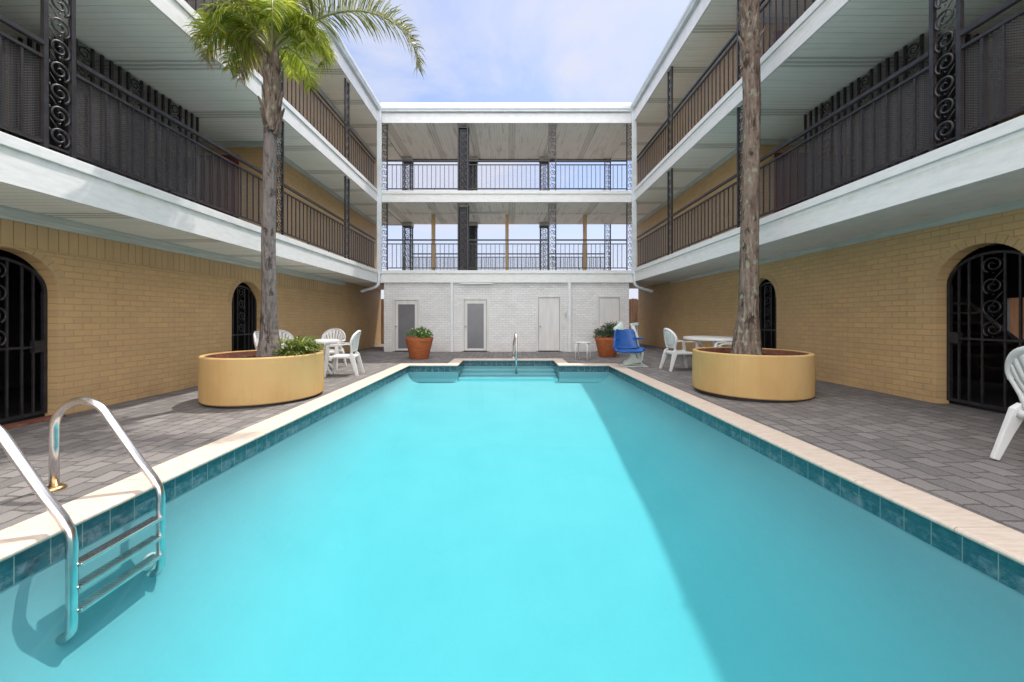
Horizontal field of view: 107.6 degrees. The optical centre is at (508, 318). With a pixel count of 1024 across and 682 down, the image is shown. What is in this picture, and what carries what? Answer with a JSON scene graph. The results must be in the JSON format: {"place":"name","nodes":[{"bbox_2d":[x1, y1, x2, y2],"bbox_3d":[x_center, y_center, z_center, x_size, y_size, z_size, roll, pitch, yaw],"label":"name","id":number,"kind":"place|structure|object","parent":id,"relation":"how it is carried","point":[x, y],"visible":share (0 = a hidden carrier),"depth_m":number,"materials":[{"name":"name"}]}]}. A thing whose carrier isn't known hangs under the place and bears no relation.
{"place":"outdoors","nodes":[
{"label":"outdoors","id":0,"kind":"place"},
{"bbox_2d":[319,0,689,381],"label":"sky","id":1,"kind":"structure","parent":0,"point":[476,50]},
{"bbox_2d":[0,343,1023,533],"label":"pool deck","id":2,"kind":"structure","parent":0,"point":[942,451],"depth_m":3.85,"materials":[{"name":"stone"}]},
{"bbox_2d":[0,0,401,429],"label":"hotel wing","id":3,"kind":"structure","parent":2,"relation":"on","point":[131,152],"depth_m":5.82,"materials":[{"name":"beige brick"}]},
{"bbox_2d":[198,350,323,408],"bbox_3d":[-3.730,0.877,5.750,1.608,0.685,1.608,0,0,0],"label":"round planter","id":4,"kind":"object","parent":2,"relation":"on","point":[236,379],"visible":0.84,"depth_m":5.08,"materials":[{"name":"paint"}]},
{"bbox_2d":[269,334,325,356],"bbox_3d":[-3.246,0.454,5.884,0.718,0.392,1.252,0,0,0],"label":"ground cover","id":5,"kind":"object","parent":4,"relation":"in","point":[298,345],"visible":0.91,"depth_m":5.58,"materials":[{"name":"green plant"}]},
{"bbox_2d":[183,0,425,356],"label":"palm tree","id":6,"kind":"object","parent":4,"relation":"in","point":[285,21],"visible":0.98,"depth_m":5.44,"materials":[{"name":"brown plant"}]},
{"bbox_2d":[253,331,285,349],"bbox_3d":[-4.691,0.731,7.448,0.681,0.959,0.659,0,0,-10],"label":"patio chair","id":7,"kind":"object","parent":2,"relation":"on","point":[256,336],"visible":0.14,"depth_m":7.30,"materials":[{"name":"white plastic"}]},
{"bbox_2d":[279,330,292,348],"bbox_3d":[-4.910,0.731,8.255,0.681,0.959,0.659,0,0,28],"label":"patio chair","id":8,"kind":"object","parent":2,"relation":"on","point":[283,333],"visible":0.15,"depth_m":8.48,"materials":[{"name":"white plastic"}]},
{"bbox_2d":[315,339,339,374],"bbox_3d":[-4.220,0.846,8.220,0.928,0.737,0.928,0,0,-20],"label":"patio table","id":9,"kind":"object","parent":2,"relation":"on","point":[327,341],"visible":0.42,"depth_m":8.07,"materials":[{"name":"white plastic"}]},
{"bbox_2d":[321,328,346,369],"bbox_3d":[-4.320,0.731,9.061,0.659,0.959,0.681,0,0,-2],"label":"patio chair","id":10,"kind":"object","parent":2,"relation":"on","point":[332,334],"visible":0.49,"depth_m":9.29,"materials":[{"name":"white plastic"}]},
{"bbox_2d":[324,330,364,376],"bbox_3d":[-3.479,0.731,7.952,0.681,0.959,0.659,0,0,-8],"label":"patio chair","id":11,"kind":"object","parent":2,"relation":"on","point":[354,342],"visible":1,"depth_m":7.77,"materials":[{"name":"white plastic"}]},
{"bbox_2d":[381,299,383,342],"bbox_3d":[-6.092,0.122,17.624,5.816,2.097,0.072,0,0,0],"label":"wooden fence","id":12,"kind":"object","parent":2,"relation":"on","point":[382,320],"visible":0.01,"depth_m":17.59,"materials":[{"name":"brown wood"}]},
{"bbox_2d":[405,326,433,358],"bbox_3d":[-2.681,0.711,11.180,0.884,0.978,0.900,0,0,0],"label":"potted shrub","id":13,"kind":"object","parent":2,"relation":"on","point":[419,345],"visible":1,"depth_m":10.96,"materials":[{"name":"orange ceramic"}]},
{"bbox_2d":[360,102,652,351],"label":"hotel wing","id":14,"kind":"structure","parent":2,"relation":"on","point":[467,305],"depth_m":13.08,"materials":[{"name":"white paint"}]},
{"bbox_2d":[395,301,417,350],"bbox_3d":[-3.571,0.260,13.043,0.782,1.737,0.094,0,0,0],"label":"door","id":15,"kind":"structure","parent":14,"relation":"in","point":[406,312],"depth_m":13.07,"materials":[{"name":"white paint"}]},
{"bbox_2d":[464,300,485,350],"bbox_3d":[-1.168,0.247,13.043,0.770,1.761,0.094,0,0,0],"label":"door","id":16,"kind":"structure","parent":14,"relation":"in","point":[474,310],"depth_m":13.07,"materials":[{"name":"white paint"}]},
{"bbox_2d":[539,298,558,350],"bbox_3d":[1.404,0.210,13.043,0.720,1.836,0.094,0,0,0],"label":"door","id":17,"kind":"structure","parent":14,"relation":"in","point":[548,307],"depth_m":13.06,"materials":[{"name":"white paint"}]},
{"bbox_2d":[599,298,618,336],"bbox_3d":[3.503,0.210,13.043,0.696,1.836,0.094,0,0,0],"label":"door","id":18,"kind":"structure","parent":14,"relation":"in","point":[608,307],"depth_m":13.06,"materials":[{"name":"white paint"}]},
{"bbox_2d":[0,358,1023,681],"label":"swimming pool","id":19,"kind":"structure","parent":2,"relation":"in","point":[502,520],"depth_m":3.26,"materials":[{"name":"teal liquid"}]},
{"bbox_2d":[0,397,165,643],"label":"pool ladder","id":20,"kind":"object","parent":19,"relation":"attached to","point":[60,515],"visible":0.98,"depth_m":2.31,"materials":[{"name":"metal"}]},
{"bbox_2d":[512,332,516,373],"bbox_3d":[0.187,0.953,10.758,0.120,1.118,1.168,0,0,-5],"label":"pool handrail","id":21,"kind":"object","parent":19,"relation":"on","point":[515,340],"visible":0.99,"depth_m":10.20,"materials":[{"name":"metal"}]},
{"bbox_2d":[575,342,590,359],"bbox_3d":[2.160,0.948,10.920,0.454,0.512,0.454,0,0,15],"label":"side table","id":22,"kind":"object","parent":2,"relation":"on","point":[578,343],"visible":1,"depth_m":10.82,"materials":[{"name":"plastic"}]},
{"bbox_2d":[593,321,617,356],"bbox_3d":[3.041,0.631,11.619,0.904,1.114,0.792,0,0,31],"label":"potted shrub","id":23,"kind":"object","parent":2,"relation":"on","point":[604,345],"visible":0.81,"depth_m":11.41,"materials":[{"name":"orange ceramic"}]},
{"bbox_2d":[612,322,648,366],"bbox_3d":[2.987,0.642,9.346,0.903,1.115,0.613,0,0,0],"label":"pool lift","id":24,"kind":"object","parent":2,"relation":"on","point":[625,340],"visible":1,"depth_m":9.41,"materials":[{"name":"white paint"}]},
{"bbox_2d":[629,298,637,330],"bbox_3d":[6.108,0.120,17.624,5.816,2.099,0.072,0,0,0],"label":"wooden fence","id":25,"kind":"object","parent":2,"relation":"on","point":[633,310],"visible":0.04,"depth_m":17.59,"materials":[{"name":"brown wood"}]},
{"bbox_2d":[659,328,698,371],"bbox_3d":[3.849,0.699,8.470,0.681,0.959,0.659,0,0,-2],"label":"patio chair","id":26,"kind":"object","parent":2,"relation":"on","point":[670,335],"visible":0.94,"depth_m":8.38,"materials":[{"name":"white plastic"}]},
{"bbox_2d":[683,336,732,346],"bbox_3d":[4.620,0.788,8.360,1.328,0.737,1.328,0,0,-10],"label":"patio table","id":27,"kind":"object","parent":2,"relation":"on","point":[714,339],"visible":0.5,"depth_m":8.17,"materials":[{"name":"white plastic"}]},
{"bbox_2d":[714,342,731,346],"bbox_3d":[4.430,0.680,7.416,0.681,0.959,0.659,0,0,22],"label":"patio chair","id":28,"kind":"object","parent":2,"relation":"on","point":[715,344],"visible":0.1,"depth_m":7.68,"materials":[{"name":"white plastic"}]},
{"bbox_2d":[692,347,814,402],"bbox_3d":[3.840,0.855,5.980,1.638,0.670,1.638,0,0,0],"label":"round planter","id":29,"kind":"object","parent":2,"relation":"on","point":[769,375],"visible":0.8,"depth_m":5.30,"materials":[{"name":"paint"}]},
{"bbox_2d":[730,0,764,354],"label":"palm tree","id":30,"kind":"object","parent":29,"relation":"in","point":[746,340],"visible":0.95,"depth_m":5.85,"materials":[{"name":"brown plant"}]},
{"bbox_2d":[611,0,1023,413],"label":"hotel wing","id":31,"kind":"structure","parent":2,"relation":"on","point":[891,236],"depth_m":5.95,"materials":[{"name":"beige brick"}]},
{"bbox_2d":[990,346,1023,459],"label":"patio chair","id":32,"kind":"object","parent":2,"relation":"on","point":[1014,416],"visible":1,"depth_m":3.02,"materials":[{"name":"white plastic"}]},
{"label":"ground","id":33,"kind":"structure","parent":0,"visible":0},
{"bbox_2d":[1010,298,1023,338],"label":"wooden fence","id":34,"kind":"object","parent":33,"relation":"on","point":[1014,316],"visible":0.02,"depth_m":7.82,"materials":[{"name":"brown wood"}]}
]}

